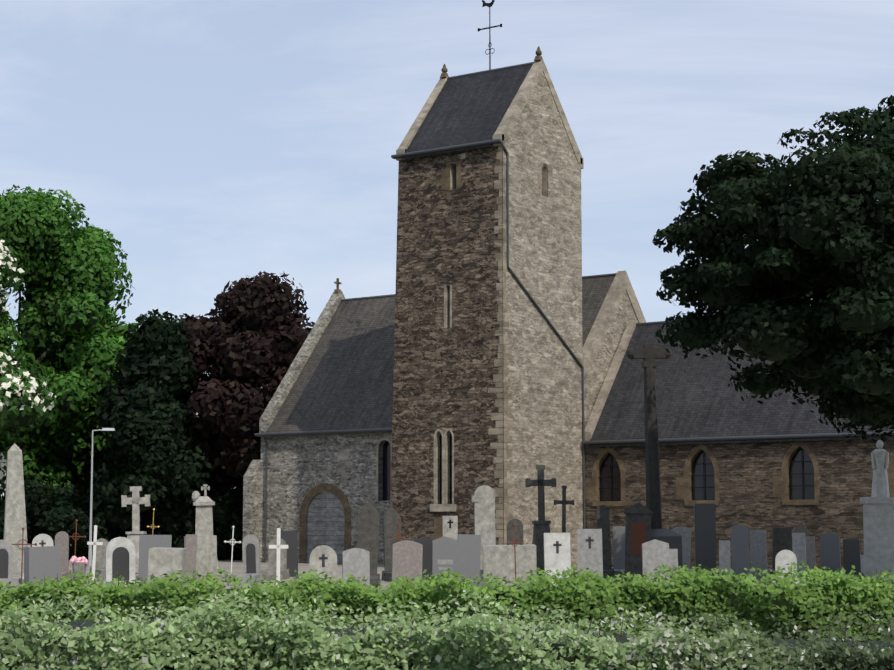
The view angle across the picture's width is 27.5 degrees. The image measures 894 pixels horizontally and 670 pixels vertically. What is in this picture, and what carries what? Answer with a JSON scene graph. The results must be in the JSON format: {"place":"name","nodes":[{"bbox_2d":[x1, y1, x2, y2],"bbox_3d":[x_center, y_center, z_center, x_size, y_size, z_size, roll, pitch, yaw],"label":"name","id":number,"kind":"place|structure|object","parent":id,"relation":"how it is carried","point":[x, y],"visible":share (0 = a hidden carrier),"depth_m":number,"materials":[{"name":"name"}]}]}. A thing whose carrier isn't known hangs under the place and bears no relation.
{"place":"outdoors","nodes":[
{"label":"outdoors","id":0,"kind":"place"},
{"bbox_2d":[0,560,771,593],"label":"ground","id":1,"kind":"structure","parent":0,"point":[237,567],"depth_m":73.03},
{"bbox_2d":[0,540,21,589],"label":"gravestone","id":2,"kind":"object","parent":1,"relation":"on","point":[6,560],"visible":0.83,"depth_m":53.49,"materials":[{"name":"grey stone"}]},
{"bbox_2d":[0,494,32,542],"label":"shrub","id":3,"kind":"object","parent":1,"relation":"on","point":[2,509],"depth_m":97.62,"materials":[{"name":"green plant"}]},
{"bbox_2d":[3,443,30,570],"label":"grave obelisk","id":4,"kind":"object","parent":1,"relation":"on","point":[15,518],"visible":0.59,"depth_m":75.00,"materials":[{"name":"stone"}]},
{"bbox_2d":[12,528,36,582],"bbox_3d":[-12.912,6.762,55.497,0.865,1.816,0.243,1,-6,-11],"label":"cross","id":5,"kind":"object","parent":1,"relation":"on","point":[27,544],"visible":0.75,"depth_m":55.53,"materials":[{"name":"metal"}]},
{"bbox_2d":[0,240,57,499],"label":"chestnut tree","id":6,"kind":"object","parent":1,"relation":"on","point":[10,382],"depth_m":85.95,"materials":[{"name":"plant"}]},
{"bbox_2d":[4,284,54,449],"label":"tree trunk","id":7,"kind":"object","parent":1,"relation":"on","point":[46,352],"visible":0.04,"depth_m":106.85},
{"bbox_2d":[22,534,53,578],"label":"gravestone","id":8,"kind":"object","parent":1,"relation":"on","point":[40,540],"visible":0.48,"depth_m":59.53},
{"bbox_2d":[24,546,60,585],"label":"gravestone","id":9,"kind":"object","parent":1,"relation":"on","point":[41,562],"depth_m":51.22,"materials":[{"name":"grey stone"}]},
{"bbox_2d":[4,476,94,546],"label":"shrub","id":10,"kind":"object","parent":1,"relation":"on","point":[40,489],"depth_m":98.58,"materials":[{"name":"green plant"}]},
{"bbox_2d":[55,531,71,581],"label":"gravestone","id":11,"kind":"object","parent":1,"relation":"on","point":[62,539],"visible":0.58,"depth_m":61.43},
{"bbox_2d":[0,185,135,509],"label":"lime tree","id":12,"kind":"object","parent":1,"relation":"on","point":[39,206],"depth_m":105.33,"materials":[{"name":"green plant"}]},
{"bbox_2d":[11,223,138,472],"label":"lime tree","id":13,"kind":"object","parent":1,"relation":"on","point":[40,314],"depth_m":107.30,"materials":[{"name":"green plant"}]},
{"bbox_2d":[69,519,85,578],"bbox_3d":[-12.916,7.461,63.485,0.714,2.089,0.245,1,-6,-10],"label":"cross","id":14,"kind":"object","parent":1,"relation":"on","point":[75,536],"visible":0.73,"depth_m":63.49,"materials":[{"name":"metal"}]},
{"bbox_2d":[70,556,87,587],"bbox_3d":[-9.996,6.513,49.593,0.561,1.024,0.410,-4,-7,36],"label":"flower pot","id":15,"kind":"object","parent":1,"relation":"on","point":[79,563],"visible":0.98,"depth_m":49.49,"materials":[{"name":"stone"}]},
{"bbox_2d":[30,499,130,559],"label":"shrub","id":16,"kind":"object","parent":1,"relation":"on","point":[67,513],"depth_m":95.35,"materials":[{"name":"green plant"}]},
{"bbox_2d":[74,445,90,550],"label":"tree trunk","id":17,"kind":"object","parent":1,"relation":"on","point":[78,487],"depth_m":109.47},
{"bbox_2d":[56,395,125,545],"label":"green tree","id":18,"kind":"object","parent":1,"relation":"on","point":[97,466],"depth_m":107.94,"materials":[{"name":"green plant"}]},
{"bbox_2d":[87,525,102,587],"bbox_3d":[-10.263,6.504,53.307,0.443,1.881,0.700,2,-6,-17],"label":"cross","id":19,"kind":"object","parent":1,"relation":"on","point":[94,543],"visible":0.55,"depth_m":53.55,"materials":[{"name":"white paint"}]},
{"bbox_2d":[89,538,108,577],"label":"gravestone","id":20,"kind":"object","parent":1,"relation":"on","point":[100,561],"visible":0.48,"depth_m":65.45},
{"bbox_2d":[88,428,114,565],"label":"street lamp","id":21,"kind":"object","parent":1,"relation":"on","point":[90,530],"visible":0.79,"depth_m":83.17,"materials":[{"name":"silver metal"}]},
{"bbox_2d":[102,537,142,589],"bbox_3d":[-8.923,6.403,50.755,1.031,1.561,2.061,2,-6,-20],"label":"gravestone","id":22,"kind":"object","parent":1,"relation":"on","point":[120,554],"visible":0.71,"depth_m":51.49,"materials":[{"name":"white stone"}]},
{"bbox_2d":[121,486,149,572],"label":"grave cross","id":23,"kind":"object","parent":1,"relation":"on","point":[135,500],"visible":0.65,"depth_m":71.47,"materials":[{"name":"stone"}]},
{"bbox_2d":[87,309,211,541],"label":"green tree","id":24,"kind":"object","parent":1,"relation":"on","point":[168,416],"depth_m":95.38,"materials":[{"name":"green plant"}]},
{"bbox_2d":[110,522,194,537],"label":"shrub","id":25,"kind":"object","parent":1,"relation":"on","point":[111,529],"depth_m":102.57,"materials":[{"name":"green plant"}]},
{"bbox_2d":[147,508,158,534],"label":"cross","id":26,"kind":"object","parent":1,"relation":"on","point":[151,526],"visible":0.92,"depth_m":73.56,"materials":[{"name":"gold metal"}]},
{"bbox_2d":[136,535,171,580],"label":"gravestone","id":27,"kind":"object","parent":1,"relation":"on","point":[146,542],"visible":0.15,"depth_m":55.51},
{"bbox_2d":[147,547,186,587],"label":"gravestone","id":28,"kind":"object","parent":1,"relation":"on","point":[164,560],"depth_m":49.03,"materials":[{"name":"stone"}]},
{"bbox_2d":[185,534,200,582],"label":"gravestone","id":29,"kind":"object","parent":1,"relation":"on","point":[191,543],"visible":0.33,"depth_m":59.52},
{"bbox_2d":[184,535,216,580],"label":"gravestone","id":30,"kind":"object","parent":1,"relation":"on","point":[206,558],"depth_m":61.21,"materials":[{"name":"stone"}]},
{"bbox_2d":[162,481,242,559],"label":"shrub","id":31,"kind":"object","parent":1,"relation":"on","point":[223,531],"depth_m":96.50,"materials":[{"name":"green plant"}]},
{"bbox_2d":[192,484,221,576],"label":"grave monument","id":32,"kind":"object","parent":1,"relation":"on","point":[204,516],"visible":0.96,"depth_m":65.22,"materials":[{"name":"stone"}]},
{"bbox_2d":[124,271,314,527],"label":"copper beech tree","id":33,"kind":"object","parent":1,"relation":"on","point":[245,290],"depth_m":97.42,"materials":[{"name":"plant"}]},
{"bbox_2d":[224,526,240,581],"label":"cross","id":34,"kind":"object","parent":1,"relation":"on","point":[232,544],"visible":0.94,"depth_m":59.58,"materials":[{"name":"white paint"}]},
{"bbox_2d":[234,534,263,583],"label":"gravestone","id":35,"kind":"object","parent":1,"relation":"on","point":[251,554],"visible":0.79,"depth_m":59.51,"materials":[{"name":"grey stone"}]},
{"bbox_2d":[260,538,289,579],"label":"gravestone","id":36,"kind":"object","parent":1,"relation":"on","point":[269,572],"visible":0.58,"depth_m":63.57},
{"bbox_2d":[269,528,287,586],"bbox_3d":[-4.556,6.132,49.395,0.531,1.804,0.702,1,-6,-7],"label":"grave cross","id":37,"kind":"object","parent":1,"relation":"on","point":[278,546],"visible":0.55,"depth_m":49.68,"materials":[{"name":"white paint"}]},
{"bbox_2d":[280,531,297,576],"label":"gravestone","id":38,"kind":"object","parent":1,"relation":"on","point":[290,538],"depth_m":65.54,"materials":[{"name":"stone"}]},
{"bbox_2d":[309,545,337,589],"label":"gravestone","id":39,"kind":"object","parent":1,"relation":"on","point":[323,558],"visible":0.58,"depth_m":45.65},
{"bbox_2d":[342,548,383,589],"bbox_3d":[-2.076,5.910,44.859,0.877,1.316,2.050,1,-6,-13],"label":"gravestone","id":40,"kind":"object","parent":1,"relation":"on","point":[356,562],"visible":0.42,"depth_m":45.70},
{"bbox_2d":[357,487,380,585],"bbox_3d":[-2.503,6.302,56.801,0.868,3.152,2.086,0,-6,-3],"label":"gravestone","id":41,"kind":"object","parent":1,"relation":"on","point":[368,527],"visible":0.67,"depth_m":57.52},
{"bbox_2d":[382,498,401,581],"bbox_3d":[-1.660,6.821,60.831,0.788,2.823,2.082,1,-6,-9],"label":"gravestone","id":42,"kind":"object","parent":1,"relation":"on","point":[391,521],"visible":0.62,"depth_m":61.58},
{"bbox_2d":[390,518,407,541],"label":"cross","id":43,"kind":"object","parent":1,"relation":"on","point":[399,536],"visible":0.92,"depth_m":59.77,"materials":[{"name":"metal"}]},
{"bbox_2d":[390,540,422,588],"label":"gravestone","id":44,"kind":"object","parent":1,"relation":"on","point":[407,555],"visible":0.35,"depth_m":46.68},
{"bbox_2d":[413,538,433,584],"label":"gravestone","id":45,"kind":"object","parent":1,"relation":"on","point":[426,543],"depth_m":51.58,"materials":[{"name":"stone"}]},
{"bbox_2d":[242,271,645,562],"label":"stone trim","id":46,"kind":"structure","parent":1,"relation":"on","point":[253,481],"depth_m":89.15,"materials":[{"name":"beige stone"}]},
{"bbox_2d":[432,536,457,588],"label":"gravestone","id":47,"kind":"object","parent":1,"relation":"on","point":[444,553],"visible":0.46,"depth_m":49.69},
{"bbox_2d":[261,290,637,563],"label":"church wall","id":48,"kind":"structure","parent":1,"relation":"on","point":[299,468],"depth_m":88.43,"materials":[{"name":"grey stone"}]},
{"bbox_2d":[264,273,615,437],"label":"church roof","id":49,"kind":"structure","parent":48,"relation":"on","point":[344,381],"depth_m":90.95,"materials":[{"name":"grey stone"}]},
{"bbox_2d":[442,516,457,539],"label":"gravestone","id":50,"kind":"object","parent":1,"relation":"on","point":[450,526],"visible":0.38,"depth_m":67.77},
{"bbox_2d":[457,534,491,587],"bbox_3d":[0.738,6.382,50.882,0.863,1.638,2.042,1,-6,-10],"label":"gravestone","id":51,"kind":"object","parent":1,"relation":"on","point":[469,551],"visible":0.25,"depth_m":51.71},
{"bbox_2d":[472,485,495,578],"bbox_3d":[1.244,6.251,56.821,1.161,3.178,2.486,0,-6,-2],"label":"grave monument","id":52,"kind":"object","parent":1,"relation":"on","point":[483,498],"visible":0.52,"depth_m":57.45,"materials":[{"name":"stone"}]},
{"bbox_2d":[391,0,585,544],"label":"tower trim","id":53,"kind":"structure","parent":1,"relation":"on","point":[503,131],"depth_m":78.38,"materials":[{"name":"beige stone"}]},
{"bbox_2d":[483,544,536,586],"bbox_3d":[1.905,7.064,55.779,1.615,1.307,1.616,0,-6,0],"label":"gravestone","id":54,"kind":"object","parent":1,"relation":"on","point":[498,560],"depth_m":55.00,"materials":[{"name":"stone"}]},
{"bbox_2d":[507,524,522,586],"bbox_3d":[1.849,6.110,49.759,0.449,1.934,0.247,0,-6,0],"label":"grave cross","id":55,"kind":"object","parent":1,"relation":"on","point":[514,543],"visible":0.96,"depth_m":49.81,"materials":[{"name":"metal"}]},
{"bbox_2d":[507,519,523,544],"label":"gravestone","id":56,"kind":"object","parent":1,"relation":"on","point":[518,531],"visible":0.38,"depth_m":67.79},
{"bbox_2d":[525,465,555,578],"bbox_3d":[3.181,6.108,58.975,1.299,3.860,2.386,1,-6,-5],"label":"grave cross","id":57,"kind":"object","parent":1,"relation":"on","point":[541,526],"visible":0.58,"depth_m":59.68,"materials":[{"name":"stone"}]},
{"bbox_2d":[544,533,570,584],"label":"gravestone","id":58,"kind":"object","parent":1,"relation":"on","point":[557,554],"visible":0.44,"depth_m":47.78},
{"bbox_2d":[554,486,574,576],"bbox_3d":[3.869,6.627,60.931,0.891,3.220,2.204,0,-6,4],"label":"grave cross","id":59,"kind":"object","parent":1,"relation":"on","point":[563,502],"visible":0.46,"depth_m":61.79,"materials":[{"name":"stone"}]},
{"bbox_2d":[577,529,602,583],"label":"gravestone","id":60,"kind":"object","parent":1,"relation":"on","point":[589,547],"visible":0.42,"depth_m":48.79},
{"bbox_2d":[597,505,614,578],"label":"gravestone","id":61,"kind":"object","parent":1,"relation":"on","point":[603,520],"visible":0.69,"depth_m":63.76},
{"bbox_2d":[612,526,624,577],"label":"gravestone","id":62,"kind":"object","parent":1,"relation":"on","point":[618,567],"visible":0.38,"depth_m":65.77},
{"bbox_2d":[621,502,652,582],"bbox_3d":[6.162,6.729,59.068,1.049,2.654,2.332,-1,-6,6],"label":"gravestone","id":63,"kind":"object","parent":1,"relation":"on","point":[638,526],"depth_m":59.57,"materials":[{"name":"stone"}]},
{"bbox_2d":[622,344,682,574],"bbox_3d":[6.992,4.295,61.532,2.006,8.022,2.004,0,-6,-3],"label":"monumental cross","id":64,"kind":"object","parent":1,"relation":"on","point":[649,354],"visible":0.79,"depth_m":61.46,"materials":[{"name":"stone"}]},
{"bbox_2d":[642,539,669,582],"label":"gravestone","id":65,"kind":"object","parent":1,"relation":"on","point":[655,553],"visible":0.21,"depth_m":49.79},
{"bbox_2d":[669,549,677,582],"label":"gravestone","id":66,"kind":"object","parent":1,"relation":"on","point":[673,555],"visible":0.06,"depth_m":49.82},
{"bbox_2d":[673,526,692,570],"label":"gravestone","id":67,"kind":"object","parent":1,"relation":"on","point":[684,532],"visible":0.4,"depth_m":65.85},
{"bbox_2d":[694,504,718,575],"bbox_3d":[8.699,6.935,60.993,0.909,2.612,2.087,0,-6,4],"label":"gravestone","id":68,"kind":"object","parent":1,"relation":"on","point":[705,531],"visible":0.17,"depth_m":61.80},
{"bbox_2d":[719,540,730,574],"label":"gravestone","id":69,"kind":"object","parent":1,"relation":"on","point":[724,555],"visible":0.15,"depth_m":51.84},
{"bbox_2d":[585,438,893,569],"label":"church wall","id":70,"kind":"structure","parent":1,"relation":"on","point":[748,471],"depth_m":76.60,"materials":[{"name":"brown stone"}]},
{"bbox_2d":[581,320,893,505],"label":"stone trim","id":71,"kind":"structure","parent":70,"relation":"attached to","point":[804,488],"depth_m":78.49,"materials":[{"name":"beige stone"}]},
{"bbox_2d":[588,321,893,446],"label":"church roof","id":72,"kind":"structure","parent":70,"relation":"on","point":[696,396],"depth_m":80.05,"materials":[{"name":"grey stone"}]},
{"bbox_2d":[731,525,757,581],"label":"gravestone","id":73,"kind":"object","parent":1,"relation":"on","point":[740,547],"visible":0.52,"depth_m":59.88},
{"bbox_2d":[749,530,769,578],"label":"gravestone","id":74,"kind":"object","parent":1,"relation":"on","point":[758,549],"visible":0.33,"depth_m":63.88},
{"bbox_2d":[652,95,893,441],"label":"yew tree","id":75,"kind":"object","parent":1,"relation":"on","point":[782,187],"depth_m":48.93,"materials":[{"name":"green plant"}]},
{"bbox_2d":[769,527,791,581],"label":"gravestone","id":76,"kind":"object","parent":1,"relation":"on","point":[782,539],"visible":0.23,"depth_m":59.94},
{"bbox_2d":[772,550,799,583],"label":"gravestone","id":77,"kind":"object","parent":1,"relation":"on","point":[783,558],"visible":0.44,"depth_m":49.88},
{"bbox_2d":[793,523,807,535],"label":"gravestone","id":78,"kind":"object","parent":1,"relation":"on","point":[800,527],"visible":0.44,"depth_m":65.92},
{"bbox_2d":[792,533,809,583],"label":"gravestone","id":79,"kind":"object","parent":1,"relation":"on","point":[799,544],"visible":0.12,"depth_m":53.90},
{"bbox_2d":[805,536,817,581],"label":"gravestone","id":80,"kind":"object","parent":1,"relation":"on","point":[810,552],"visible":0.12,"depth_m":55.94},
{"bbox_2d":[820,533,840,580],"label":"gravestone","id":81,"kind":"object","parent":1,"relation":"on","point":[830,559],"visible":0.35,"depth_m":61.92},
{"bbox_2d":[841,539,863,581],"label":"gravestone","id":82,"kind":"object","parent":1,"relation":"on","point":[851,552],"visible":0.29,"depth_m":57.94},
{"bbox_2d":[860,440,893,582],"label":"statue on pedestal","id":83,"kind":"object","parent":1,"relation":"on","point":[878,516],"visible":0.94,"depth_m":59.28,"materials":[{"name":"white stone"}]},
{"bbox_2d":[0,584,893,669],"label":"hedge","id":84,"kind":"object","parent":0,"point":[655,641],"depth_m":6.67,"materials":[{"name":"green plant"}]},
{"bbox_2d":[17,595,890,648],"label":"hedge shoots","id":85,"kind":"object","parent":84,"relation":"on","point":[510,618],"visible":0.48,"depth_m":7.11,"materials":[{"name":"green plant"}]},
{"bbox_2d":[0,561,893,640],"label":"hedge","id":86,"kind":"object","parent":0,"point":[831,586],"depth_m":12.62,"materials":[{"name":"green plant"}]},
{"bbox_2d":[44,564,881,591],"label":"hedge shoots","id":87,"kind":"object","parent":86,"relation":"on","point":[491,573],"visible":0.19,"depth_m":12.92,"materials":[{"name":"green plant"}]},
{"bbox_2d":[0,0,893,496],"label":"sky","id":88,"kind":"structure","parent":0,"point":[217,141],"materials":[{"name":"blue"}]},
{"bbox_2d":[390,71,582,566],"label":"church tower","id":89,"kind":"structure","parent":0,"point":[443,382],"depth_m":79.46,"materials":[{"name":"brown stone"}]},
{"bbox_2d":[401,62,533,159],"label":"tower roof","id":90,"kind":"structure","parent":89,"relation":"on","point":[469,108],"depth_m":81.22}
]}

